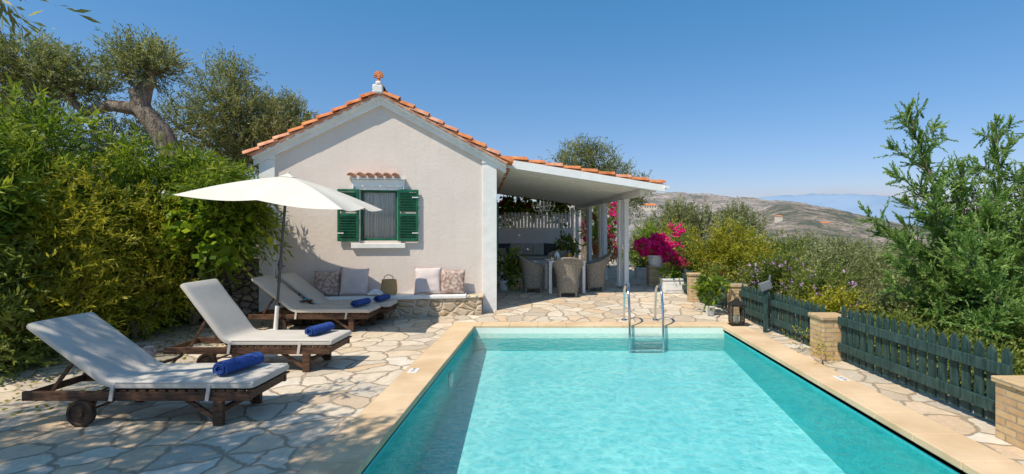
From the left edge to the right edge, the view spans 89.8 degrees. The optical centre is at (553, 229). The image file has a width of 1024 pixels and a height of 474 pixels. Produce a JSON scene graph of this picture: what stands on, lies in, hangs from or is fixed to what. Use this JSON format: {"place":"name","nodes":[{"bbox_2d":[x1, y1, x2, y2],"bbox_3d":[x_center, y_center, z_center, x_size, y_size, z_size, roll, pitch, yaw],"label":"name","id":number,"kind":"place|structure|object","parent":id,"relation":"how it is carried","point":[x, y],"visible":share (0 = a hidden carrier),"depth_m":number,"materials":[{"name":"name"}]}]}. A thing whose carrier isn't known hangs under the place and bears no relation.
{"place":"outdoors","nodes":[
{"label":"outdoors","id":0,"kind":"place"},
{"bbox_2d":[1,144,985,414],"bbox_3d":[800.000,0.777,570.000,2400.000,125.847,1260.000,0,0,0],"label":"ground","id":1,"kind":"structure","parent":0,"point":[527,226],"depth_m":9.46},
{"bbox_2d":[0,94,73,355],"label":"oleander shrub","id":2,"kind":"object","parent":1,"relation":"on","point":[7,184],"visible":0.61,"depth_m":6.44,"materials":[{"name":"green plant"}]},
{"bbox_2d":[0,233,78,385],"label":"dark green shrub","id":3,"kind":"object","parent":1,"relation":"on","point":[16,355],"visible":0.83,"depth_m":6.10,"materials":[{"name":"green plant"}]},
{"bbox_2d":[0,0,101,70],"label":"olive tree","id":4,"kind":"object","parent":1,"relation":"on","point":[13,21],"visible":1,"depth_m":3.79,"materials":[{"name":"green plant"}]},
{"bbox_2d":[0,72,152,335],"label":"oleander shrub","id":5,"kind":"object","parent":1,"relation":"on","point":[33,149],"visible":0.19,"depth_m":7.39,"materials":[{"name":"green plant"}]},
{"bbox_2d":[0,87,192,184],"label":"olive tree","id":6,"kind":"object","parent":1,"relation":"on","point":[141,131],"visible":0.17,"depth_m":11.29,"materials":[{"name":"green plant"}]},
{"bbox_2d":[0,21,197,170],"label":"olive tree","id":7,"kind":"object","parent":1,"relation":"on","point":[147,67],"visible":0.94,"depth_m":10.27,"materials":[{"name":"green plant"}]},
{"bbox_2d":[17,242,183,343],"bbox_3d":[-6.984,1.125,7.819,2.196,2.064,2.078,0,0,0],"label":"dark green shrub","id":8,"kind":"object","parent":1,"relation":"on","point":[134,309],"visible":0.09,"depth_m":7.75,"materials":[{"name":"green plant"}]},
{"bbox_2d":[61,118,202,325],"bbox_3d":[-7.354,0.123,8.905,3.097,4.115,3.201,0,0,0],"label":"oleander shrub","id":9,"kind":"object","parent":1,"relation":"on","point":[121,175],"visible":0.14,"depth_m":8.54,"materials":[{"name":"green plant"}]},
{"bbox_2d":[100,227,201,334],"bbox_3d":[-7.094,1.083,8.731,2.007,2.415,2.028,0,0,0],"label":"dark green shrub","id":10,"kind":"object","parent":1,"relation":"on","point":[177,317],"visible":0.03,"depth_m":8.70,"materials":[{"name":"green plant"}]},
{"bbox_2d":[144,141,269,320],"bbox_3d":[-6.418,0.076,9.581,2.444,3.369,2.433,0,0,25],"label":"oleander shrub","id":11,"kind":"object","parent":1,"relation":"on","point":[190,157],"visible":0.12,"depth_m":8.89,"materials":[{"name":"green plant"}]},
{"bbox_2d":[132,42,292,246],"bbox_3d":[-8.062,-1.779,12.461,3.974,5.386,2.391,0,0,0],"label":"olive tree","id":12,"kind":"object","parent":1,"relation":"on","point":[259,126],"visible":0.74,"depth_m":12.13,"materials":[{"name":"green plant"}]},
{"bbox_2d":[181,258,258,318],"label":"dry stone wall","id":13,"kind":"structure","parent":1,"relation":"on","point":[247,303],"depth_m":9.80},
{"bbox_2d":[216,81,318,178],"bbox_3d":[-7.591,-1.576,13.989,3.232,4.953,2.166,0,0,0],"label":"olive tree","id":14,"kind":"object","parent":1,"relation":"on","point":[294,110],"visible":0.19,"depth_m":13.73,"materials":[{"name":"green plant"}]},
{"bbox_2d":[242,71,513,311],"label":"cottage","id":15,"kind":"structure","parent":1,"relation":"on","point":[428,184],"depth_m":10.05,"materials":[{"name":"paint"}]},
{"bbox_2d":[337,172,418,248],"bbox_3d":[-3.416,-0.368,10.022,1.520,1.476,0.355,0,0,-8],"label":"window","id":16,"kind":"structure","parent":15,"relation":"in","point":[381,193],"depth_m":10.05,"materials":[{"name":"green paint"}]},
{"bbox_2d":[538,132,656,262],"bbox_3d":[1.770,-1.411,24.296,6.393,6.440,3.113,0,0,0],"label":"olive tree","id":17,"kind":"object","parent":1,"relation":"on","point":[588,159],"visible":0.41,"depth_m":23.99,"materials":[{"name":"green plant"}]},
{"bbox_2d":[622,214,660,266],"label":"garden shrub","id":18,"kind":"object","parent":1,"relation":"on","point":[649,225],"visible":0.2,"depth_m":20.42,"materials":[{"name":"green plant"}]},
{"bbox_2d":[629,207,672,257],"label":"olive tree","id":19,"kind":"object","parent":1,"relation":"on","point":[654,222],"visible":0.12,"depth_m":30.71,"materials":[{"name":"green plant"}]},
{"bbox_2d":[643,216,706,271],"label":"garden shrub","id":20,"kind":"object","parent":1,"relation":"on","point":[670,231],"visible":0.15,"depth_m":17.48,"materials":[{"name":"green plant"}]},
{"bbox_2d":[666,226,708,275],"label":"garden shrub","id":21,"kind":"object","parent":1,"relation":"on","point":[683,239],"visible":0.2,"depth_m":14.39,"materials":[{"name":"green plant"}]},
{"bbox_2d":[654,194,725,248],"bbox_3d":[7.024,0.152,26.066,3.988,4.192,3.324,0,0,0],"label":"olive tree","id":22,"kind":"object","parent":1,"relation":"on","point":[688,217],"visible":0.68,"depth_m":25.65,"materials":[{"name":"green plant"}]},
{"bbox_2d":[683,258,735,303],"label":"garden shrub","id":23,"kind":"object","parent":1,"relation":"on","point":[710,268],"visible":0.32,"depth_m":10.97,"materials":[{"name":"green plant"}]},
{"bbox_2d":[678,210,771,282],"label":"garden shrub","id":24,"kind":"object","parent":1,"relation":"on","point":[715,251],"visible":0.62,"depth_m":12.34,"materials":[{"name":"green plant"}]},
{"bbox_2d":[704,214,766,261],"bbox_3d":[8.200,0.820,23.936,3.705,3.425,3.537,0,0,0],"label":"olive tree","id":25,"kind":"object","parent":1,"relation":"on","point":[741,220],"visible":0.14,"depth_m":23.79,"materials":[{"name":"green plant"}]},
{"bbox_2d":[708,198,772,242],"bbox_3d":[10.079,0.390,28.177,3.275,4.604,3.371,0,0,44],"label":"olive tree","id":26,"kind":"object","parent":1,"relation":"on","point":[736,212],"visible":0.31,"depth_m":27.98,"materials":[{"name":"green plant"}]},
{"bbox_2d":[728,227,792,283],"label":"garden shrub","id":27,"kind":"object","parent":1,"relation":"on","point":[766,250],"visible":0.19,"depth_m":12.77,"materials":[{"name":"green plant"}]},
{"bbox_2d":[724,243,817,311],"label":"garden shrub","id":28,"kind":"object","parent":1,"relation":"on","point":[778,270],"visible":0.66,"depth_m":10.51,"materials":[{"name":"green plant"}]},
{"bbox_2d":[733,227,821,289],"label":"garden shrub","id":29,"kind":"object","parent":1,"relation":"on","point":[786,247],"visible":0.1,"depth_m":14.37,"materials":[{"name":"green plant"}]},
{"bbox_2d":[609,239,965,264],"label":"distant olive grove","id":30,"kind":"object","parent":1,"relation":"on","point":[770,247],"visible":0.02,"depth_m":84.31,"materials":[{"name":"green plant"}]},
{"bbox_2d":[770,226,836,267],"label":"olive tree","id":31,"kind":"object","parent":1,"relation":"on","point":[800,235],"visible":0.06,"depth_m":29.31,"materials":[{"name":"green plant"}]},
{"bbox_2d":[783,225,854,283],"bbox_3d":[12.615,1.688,25.002,4.004,3.813,3.989,0,0,-9],"label":"olive tree","id":32,"kind":"object","parent":1,"relation":"on","point":[821,245],"visible":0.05,"depth_m":24.76,"materials":[{"name":"green plant"}]},
{"bbox_2d":[782,256,876,316],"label":"garden shrub","id":33,"kind":"object","parent":1,"relation":"on","point":[818,279],"visible":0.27,"depth_m":9.23,"materials":[{"name":"green plant"}]},
{"bbox_2d":[781,275,884,347],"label":"garden shrub","id":34,"kind":"object","parent":1,"relation":"on","point":[831,303],"visible":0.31,"depth_m":8.02,"materials":[{"name":"green plant"}]},
{"bbox_2d":[804,230,889,292],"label":"garden shrub","id":35,"kind":"object","parent":1,"relation":"on","point":[853,246],"visible":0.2,"depth_m":16.00,"materials":[{"name":"green plant"}]},
{"bbox_2d":[788,235,910,304],"bbox_3d":[6.602,1.157,11.540,2.659,2.089,2.216,0,0,0],"label":"garden shrub","id":36,"kind":"object","parent":1,"relation":"on","point":[866,265],"visible":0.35,"depth_m":11.39,"materials":[{"name":"green plant"}]},
{"bbox_2d":[848,235,922,283],"bbox_3d":[16.253,2.157,24.012,4.410,4.000,4.550,0,0,0],"label":"olive tree","id":37,"kind":"object","parent":1,"relation":"on","point":[884,249],"visible":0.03,"depth_m":24.69,"materials":[{"name":"green plant"}]},
{"bbox_2d":[856,245,940,304],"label":"garden shrub","id":38,"kind":"object","parent":1,"relation":"on","point":[902,279],"visible":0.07,"depth_m":12.46,"materials":[{"name":"green plant"}]},
{"bbox_2d":[853,296,945,367],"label":"garden shrub","id":39,"kind":"object","parent":1,"relation":"on","point":[901,318],"visible":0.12,"depth_m":6.71,"materials":[{"name":"green plant"}]},
{"bbox_2d":[854,276,952,326],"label":"garden shrub","id":40,"kind":"object","parent":1,"relation":"on","point":[884,300],"visible":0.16,"depth_m":8.04,"materials":[{"name":"green plant"}]},
{"bbox_2d":[849,92,1023,351],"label":"conifer tree","id":41,"kind":"object","parent":1,"relation":"on","point":[969,287],"visible":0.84,"depth_m":7.25,"materials":[{"name":"green plant"}]},
{"bbox_2d":[874,320,1023,394],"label":"garden shrub","id":42,"kind":"object","parent":1,"relation":"on","point":[1017,359],"visible":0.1,"depth_m":5.67,"materials":[{"name":"green plant"}]},
{"bbox_2d":[937,307,1023,373],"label":"garden shrub","id":43,"kind":"object","parent":1,"relation":"on","point":[1019,333],"visible":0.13,"depth_m":6.33,"materials":[{"name":"green plant"}]},
{"bbox_2d":[498,243,509,253],"bbox_3d":[-1.784,0.723,18.455,0.470,0.470,0.155,-1,-15,-5],"label":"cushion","id":44,"kind":"object","parent":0,"point":[507,246],"visible":0.48,"depth_m":18.42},
{"bbox_2d":[0,265,1023,473],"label":"paving","id":45,"kind":"structure","parent":0,"point":[297,420],"depth_m":4.94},
{"bbox_2d":[0,157,163,368],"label":"yellow green shrub","id":46,"kind":"object","parent":45,"relation":"on","point":[91,265],"visible":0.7,"depth_m":6.75,"materials":[{"name":"green plant"}]},
{"bbox_2d":[60,177,213,340],"bbox_3d":[-6.523,0.576,7.942,2.268,2.903,1.888,0,0,0],"label":"yellow green shrub","id":47,"kind":"object","parent":45,"relation":"on","point":[163,282],"visible":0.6,"depth_m":7.94,"materials":[{"name":"green plant"}]},
{"bbox_2d":[101,350,183,390],"bbox_3d":[-4.450,1.552,5.550,0.720,0.319,0.720,0,0,0],"label":"side table","id":48,"kind":"object","parent":45,"relation":"on","point":[175,359],"visible":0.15,"depth_m":5.68,"materials":[{"name":"brown wood"}]},
{"bbox_2d":[142,345,157,355],"bbox_3d":[-4.420,1.333,5.600,0.150,0.125,0.148,0,0,0],"label":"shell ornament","id":49,"kind":"object","parent":48,"relation":"on","point":[151,350],"visible":0.64,"depth_m":5.57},
{"bbox_2d":[0,320,291,417],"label":"leaf litter","id":50,"kind":"object","parent":45,"relation":"on","point":[46,405],"visible":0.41,"depth_m":6.05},
{"bbox_2d":[22,312,289,426],"bbox_3d":[-3.595,1.254,4.730,2.010,0.893,0.682,0,0,0],"label":"sun lounger","id":51,"kind":"object","parent":45,"relation":"on","point":[113,360],"visible":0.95,"depth_m":4.49,"materials":[{"name":"fabric"}]},
{"bbox_2d":[212,352,263,375],"bbox_3d":[-2.905,1.234,4.721,0.164,0.123,0.427,0,0,16],"label":"rolled towel","id":52,"kind":"object","parent":51,"relation":"on","point":[227,366],"visible":1,"depth_m":4.65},
{"bbox_2d":[134,178,286,325],"bbox_3d":[-5.961,0.439,8.730,1.943,2.656,1.977,0,0,26],"label":"grape vine","id":53,"kind":"object","parent":45,"relation":"on","point":[182,229],"visible":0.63,"depth_m":8.43,"materials":[{"name":"green plant"}]},
{"bbox_2d":[160,157,295,291],"bbox_3d":[-5.785,0.241,9.052,2.179,3.054,1.949,0,0,28],"label":"oleander shrub","id":54,"kind":"object","parent":45,"relation":"on","point":[263,211],"visible":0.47,"depth_m":8.73,"materials":[{"name":"green plant"}]},
{"bbox_2d":[163,279,351,371],"bbox_3d":[-3.635,1.170,6.390,2.010,1.060,0.682,0,0,0],"label":"sun lounger","id":55,"kind":"object","parent":45,"relation":"on","point":[225,318],"visible":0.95,"depth_m":6.16,"materials":[{"name":"fabric"}]},
{"bbox_2d":[305,322,334,335],"bbox_3d":[-2.924,1.242,6.401,0.146,0.110,0.384,0,0,16],"label":"rolled towel","id":56,"kind":"object","parent":55,"relation":"on","point":[319,328],"visible":1,"depth_m":6.33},
{"bbox_2d":[172,171,382,329],"bbox_3d":[-4.374,0.372,8.425,2.658,2.655,2.061,0,0,0],"label":"patio umbrella","id":57,"kind":"object","parent":45,"relation":"on","point":[287,189],"visible":0.9,"depth_m":7.84,"materials":[{"name":"fabric"}]},
{"bbox_2d":[288,299,312,327],"bbox_3d":[-4.450,1.469,9.000,0.400,0.474,0.400,0,0,0],"label":"side table","id":58,"kind":"object","parent":45,"relation":"on","point":[300,319],"visible":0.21,"depth_m":8.91,"materials":[{"name":"brown wood"}]},
{"bbox_2d":[248,275,380,331],"bbox_3d":[-4.035,1.248,8.730,2.010,0.905,0.622,0,0,0],"label":"sun lounger","id":59,"kind":"object","parent":45,"relation":"on","point":[289,299],"visible":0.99,"depth_m":8.48,"materials":[{"name":"fabric"}]},
{"bbox_2d":[350,298,370,306],"bbox_3d":[-3.285,1.241,8.721,0.147,0.110,0.384,0,0,16],"label":"rolled towel","id":60,"kind":"object","parent":59,"relation":"on","point":[359,302],"visible":1,"depth_m":8.64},
{"bbox_2d":[279,272,397,325],"bbox_3d":[-3.909,1.248,9.323,2.010,0.905,0.582,0,0,-1],"label":"sun lounger","id":61,"kind":"object","parent":45,"relation":"on","point":[299,285],"visible":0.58,"depth_m":9.18,"materials":[{"name":"fabric"}]},
{"bbox_2d":[373,294,390,301],"bbox_3d":[-3.124,1.245,9.331,0.139,0.104,0.366,0,0,14],"label":"rolled towel","id":62,"kind":"object","parent":61,"relation":"on","point":[382,297],"visible":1,"depth_m":9.26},
{"bbox_2d":[300,292,483,319],"bbox_3d":[-3.070,1.630,9.861,3.440,0.740,0.437,0,0,-8],"label":"stone bench","id":63,"kind":"object","parent":45,"relation":"on","point":[432,304],"visible":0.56,"depth_m":9.78,"materials":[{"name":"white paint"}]},
{"bbox_2d":[314,271,340,295],"bbox_3d":[-4.291,1.024,9.710,0.480,0.480,0.165,0,-14,-8],"label":"cushion","id":64,"kind":"object","parent":63,"relation":"on","point":[326,283],"visible":0.92,"depth_m":9.65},
{"bbox_2d":[339,268,369,294],"bbox_3d":[-3.803,1.000,9.783,0.530,0.530,0.167,1,-14,-10],"label":"cushion","id":65,"kind":"object","parent":63,"relation":"on","point":[354,281],"visible":1,"depth_m":9.72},
{"bbox_2d":[367,274,396,294],"bbox_3d":[-3.283,1.056,9.803,0.568,0.408,0.243,0,0,-8],"label":"straw bag","id":66,"kind":"object","parent":63,"relation":"on","point":[388,286],"visible":0.91,"depth_m":9.77,"materials":[{"name":"wicker"}]},
{"bbox_2d":[414,267,441,294],"bbox_3d":[-2.443,1.000,9.973,0.530,0.530,0.162,-1,-14,-6],"label":"cushion","id":67,"kind":"object","parent":63,"relation":"on","point":[427,280],"visible":1,"depth_m":9.91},
{"bbox_2d":[440,270,464,293],"bbox_3d":[-1.970,1.024,10.035,0.480,0.480,0.168,2,-14,-11],"label":"cushion","id":68,"kind":"object","parent":63,"relation":"on","point":[452,281],"visible":0.99,"depth_m":9.97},
{"bbox_2d":[497,244,526,290],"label":"potted plant","id":69,"kind":"object","parent":45,"relation":"on","point":[513,266],"visible":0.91,"depth_m":12.56,"materials":[{"name":"green plant"}]},
{"bbox_2d":[497,254,546,267],"bbox_3d":[-0.951,1.005,18.420,2.200,0.950,0.720,0,0,-8],"label":"garden sofa","id":70,"kind":"object","parent":45,"relation":"on","point":[539,259],"visible":0.03,"depth_m":18.14,"materials":[{"name":"wood"}]},
{"bbox_2d":[510,243,522,255],"bbox_3d":[-1.344,0.723,18.518,0.470,0.470,0.153,0,-15,-2],"label":"cushion","id":71,"kind":"object","parent":70,"relation":"on","point":[512,245],"visible":0.52,"depth_m":18.48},
{"bbox_2d":[522,243,532,254],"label":"cushion","id":72,"kind":"object","parent":70,"relation":"on","point":[527,249],"visible":0.93,"depth_m":18.51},
{"bbox_2d":[532,243,543,255],"bbox_3d":[-0.563,0.723,18.627,0.470,0.470,0.155,-1,-15,-12],"label":"cushion","id":73,"kind":"object","parent":70,"relation":"on","point":[537,248],"visible":1,"depth_m":18.57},
{"bbox_2d":[544,243,556,254],"bbox_3d":[-0.114,0.723,18.688,0.470,0.470,0.160,3,-15,-2],"label":"cushion","id":74,"kind":"object","parent":70,"relation":"on","point":[547,246],"visible":0.66,"depth_m":18.64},
{"bbox_2d":[516,254,543,291],"bbox_3d":[-0.570,1.048,12.440,0.672,0.915,0.726,0,0,-8],"label":"wicker armchair","id":75,"kind":"object","parent":45,"relation":"on","point":[532,275],"visible":1,"depth_m":12.21,"materials":[{"name":"wicker"}]},
{"bbox_2d":[498,208,573,269],"bbox_3d":[-0.800,0.500,19.002,3.140,2.600,0.170,0,0,-8],"label":"picket screen","id":76,"kind":"object","parent":45,"relation":"on","point":[526,235],"visible":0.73,"depth_m":18.95,"materials":[{"name":"white wood"}]},
{"bbox_2d":[547,250,573,286],"bbox_3d":[0.193,1.022,13.421,0.726,0.915,0.672,0,0,-6],"label":"wicker armchair","id":77,"kind":"object","parent":45,"relation":"on","point":[562,254],"visible":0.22,"depth_m":13.56,"materials":[{"name":"wicker"}]},
{"bbox_2d":[547,230,581,257],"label":"potted plant","id":78,"kind":"object","parent":45,"relation":"on","point":[564,246],"visible":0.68,"depth_m":15.74,"materials":[{"name":"green plant"}]},
{"bbox_2d":[544,259,585,293],"bbox_3d":[0.270,1.131,12.550,0.880,0.770,0.880,0,0,-8],"label":"dining table","id":79,"kind":"object","parent":45,"relation":"on","point":[549,262],"visible":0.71,"depth_m":12.17,"materials":[{"name":"white wood"}]},
{"bbox_2d":[552,257,583,296],"bbox_3d":[0.333,1.082,11.809,0.726,0.915,0.672,0,0,-2],"label":"wicker armchair","id":80,"kind":"object","parent":45,"relation":"on","point":[567,270],"visible":1,"depth_m":11.63,"materials":[{"name":"wicker"}]},
{"bbox_2d":[497,156,669,288],"bbox_3d":[0.077,0.096,15.308,3.790,3.308,8.730,0,0,-8],"label":"veranda","id":81,"kind":"object","parent":45,"relation":"on","point":[582,188],"visible":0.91,"depth_m":12.93,"materials":[{"name":"white wood"}]},
{"bbox_2d":[497,195,582,227],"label":"grape vine","id":82,"kind":"object","parent":81,"relation":"hanging from","point":[507,204],"visible":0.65,"depth_m":19.06,"materials":[{"name":"green plant"}]},
{"bbox_2d":[532,187,555,211],"bbox_3d":[-0.273,-0.875,14.315,0.680,0.750,0.596,0,0,-8],"label":"chandelier","id":83,"kind":"object","parent":81,"relation":"hanging from","point":[543,206],"visible":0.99,"depth_m":14.30,"materials":[{"name":"white metal"}]},
{"bbox_2d":[585,253,611,290],"bbox_3d":[1.091,1.037,12.625,0.672,0.915,0.726,0,0,-4],"label":"wicker armchair","id":84,"kind":"object","parent":45,"relation":"on","point":[595,272],"visible":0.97,"depth_m":12.38,"materials":[{"name":"wicker"}]},
{"bbox_2d":[578,202,622,267],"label":"bougainvillea bush","id":85,"kind":"object","parent":45,"relation":"on","point":[611,212],"visible":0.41,"depth_m":19.60,"materials":[{"name":"pink plant"}]},
{"bbox_2d":[631,257,648,278],"bbox_3d":[2.802,1.131,15.625,0.886,0.698,0.674,0,0,-18],"label":"planter box","id":86,"kind":"object","parent":45,"relation":"on","point":[639,271],"visible":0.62,"depth_m":15.54,"materials":[{"name":"white paint"}]},
{"bbox_2d":[645,265,665,285],"bbox_3d":[2.720,1.270,13.600,0.480,0.620,0.480,0,0,0],"label":"brick pedestal","id":87,"kind":"object","parent":45,"relation":"on","point":[651,278],"visible":0.54,"depth_m":13.39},
{"bbox_2d":[629,222,690,269],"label":"bougainvillea","id":88,"kind":"object","parent":87,"relation":"on","point":[661,248],"visible":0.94,"depth_m":13.41,"materials":[{"name":"pink plant"}]},
{"bbox_2d":[296,322,1023,473],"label":"swimming pool","id":89,"kind":"structure","parent":45,"relation":"in","point":[377,435],"depth_m":6.09,"materials":[{"name":"liquid"}]},
{"bbox_2d":[621,284,663,352],"bbox_3d":[1.600,1.606,9.180,0.680,1.248,0.740,0,0,0],"label":"pool ladder","id":90,"kind":"object","parent":89,"relation":"attached to","point":[629,311],"visible":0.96,"depth_m":8.87,"materials":[{"name":"metal"}]},
{"bbox_2d":[408,333,910,470],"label":"pool water","id":91,"kind":"structure","parent":89,"relation":"in","point":[629,364],"depth_m":7.31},
{"bbox_2d":[727,293,746,325],"bbox_3d":[3.220,1.410,9.000,0.260,0.580,0.260,0,0,0],"label":"candle lantern","id":92,"kind":"object","parent":89,"relation":"on","point":[733,319],"visible":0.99,"depth_m":8.96,"materials":[{"name":"black metal"}]},
{"bbox_2d":[654,262,689,292],"bbox_3d":[2.903,1.149,12.338,0.944,0.723,0.646,0,0,-6],"label":"planter box","id":93,"kind":"object","parent":45,"relation":"on","point":[673,282],"visible":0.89,"depth_m":12.20,"materials":[{"name":"white paint"}]},
{"bbox_2d":[670,265,692,293],"bbox_3d":[3.092,1.214,12.400,0.065,0.592,2.000,0,0,-1],"label":"picket fence","id":94,"kind":"object","parent":45,"relation":"on","point":[684,275],"visible":0.36,"depth_m":12.02,"materials":[{"name":"paint"}]},
{"bbox_2d":[686,273,700,301],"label":"brick pillar","id":95,"kind":"structure","parent":45,"relation":"on","point":[692,296],"depth_m":11.12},
{"bbox_2d":[689,272,731,315],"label":"potted plant","id":96,"kind":"object","parent":45,"relation":"on","point":[713,288],"visible":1,"depth_m":9.84,"materials":[{"name":"green plant"}]},
{"bbox_2d":[699,277,732,307],"bbox_3d":[3.353,1.293,10.614,0.065,0.593,1.070,0,0,-21],"label":"picket fence","id":97,"kind":"object","parent":45,"relation":"on","point":[723,303],"visible":0.26,"depth_m":10.40,"materials":[{"name":"paint"}]},
{"bbox_2d":[727,283,747,315],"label":"brick pillar","id":98,"kind":"structure","parent":45,"relation":"on","point":[736,287],"depth_m":9.81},
{"bbox_2d":[758,275,772,332],"bbox_3d":[3.490,1.224,8.432,0.217,0.952,0.095,0,0,0],"label":"garden light","id":99,"kind":"object","parent":45,"relation":"on","point":[765,287],"visible":1,"depth_m":8.42,"materials":[{"name":"paint"}]},
{"bbox_2d":[739,283,825,343],"bbox_3d":[3.642,1.343,8.394,0.066,0.634,2.813,0,0,-2],"label":"picket fence","id":100,"kind":"object","parent":45,"relation":"on","point":[751,299],"visible":0.74,"depth_m":8.22,"materials":[{"name":"paint"}]},
{"bbox_2d":[783,320,811,352],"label":"weed","id":101,"kind":"object","parent":45,"relation":"on","point":[799,339],"visible":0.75,"depth_m":7.10,"materials":[{"name":"green plant"}]},
{"bbox_2d":[808,332,841,363],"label":"weed","id":102,"kind":"object","parent":45,"relation":"on","point":[818,345],"visible":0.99,"depth_m":6.44,"materials":[{"name":"yellow plant"}]},
{"bbox_2d":[808,312,847,360],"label":"brick pillar","id":103,"kind":"structure","parent":45,"relation":"on","point":[825,324],"depth_m":6.63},
{"bbox_2d":[837,305,1012,422],"bbox_3d":[3.742,1.314,5.419,0.064,0.693,2.401,0,0,-2],"label":"picket fence","id":104,"kind":"object","parent":45,"relation":"on","point":[989,364],"visible":0.96,"depth_m":5.12,"materials":[{"name":"paint"}]},
{"bbox_2d":[991,375,1023,449],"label":"brick pillar","id":105,"kind":"structure","parent":45,"relation":"on","point":[1009,409],"depth_m":4.07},
{"bbox_2d":[0,0,1023,212],"label":"sky","id":106,"kind":"structure","parent":0,"point":[731,98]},
{"bbox_2d":[500,192,850,264],"bbox_3d":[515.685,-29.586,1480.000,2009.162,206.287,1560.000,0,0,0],"label":"hill","id":107,"kind":"structure","parent":0,"point":[755,204],"depth_m":1425.36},
{"bbox_2d":[643,204,657,211],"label":"villa","id":108,"kind":"object","parent":107,"relation":"on","point":[646,207],"visible":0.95,"depth_m":1254.50,"materials":[{"name":"paint"}]},
{"bbox_2d":[750,204,939,280],"bbox_3d":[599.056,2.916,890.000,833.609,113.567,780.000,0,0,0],"label":"hill","id":109,"kind":"structure","parent":0,"point":[800,218],"depth_m":849.81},
{"bbox_2d":[775,215,782,222],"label":"villa","id":110,"kind":"object","parent":109,"relation":"on","point":[778,218],"visible":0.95,"depth_m":881.30,"materials":[{"name":"paint"}]},
{"bbox_2d":[758,193,1010,230],"bbox_3d":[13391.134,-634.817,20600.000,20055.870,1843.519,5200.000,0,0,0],"label":"mountain range","id":111,"kind":"structure","parent":0,"point":[849,202],"depth_m":20762.97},
{"bbox_3d":[1.620,1.255,18.800,0.510,0.650,0.510,0,0,0],"label":"brick pedestal","id":112,"kind":"object","parent":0,"visible":0},
{"bbox_2d":[585,220,612,254],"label":"potted plant","id":113,"kind":"object","parent":112,"relation":"on","point":[595,248],"visible":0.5,"depth_m":18.67,"materials":[{"name":"green plant"}]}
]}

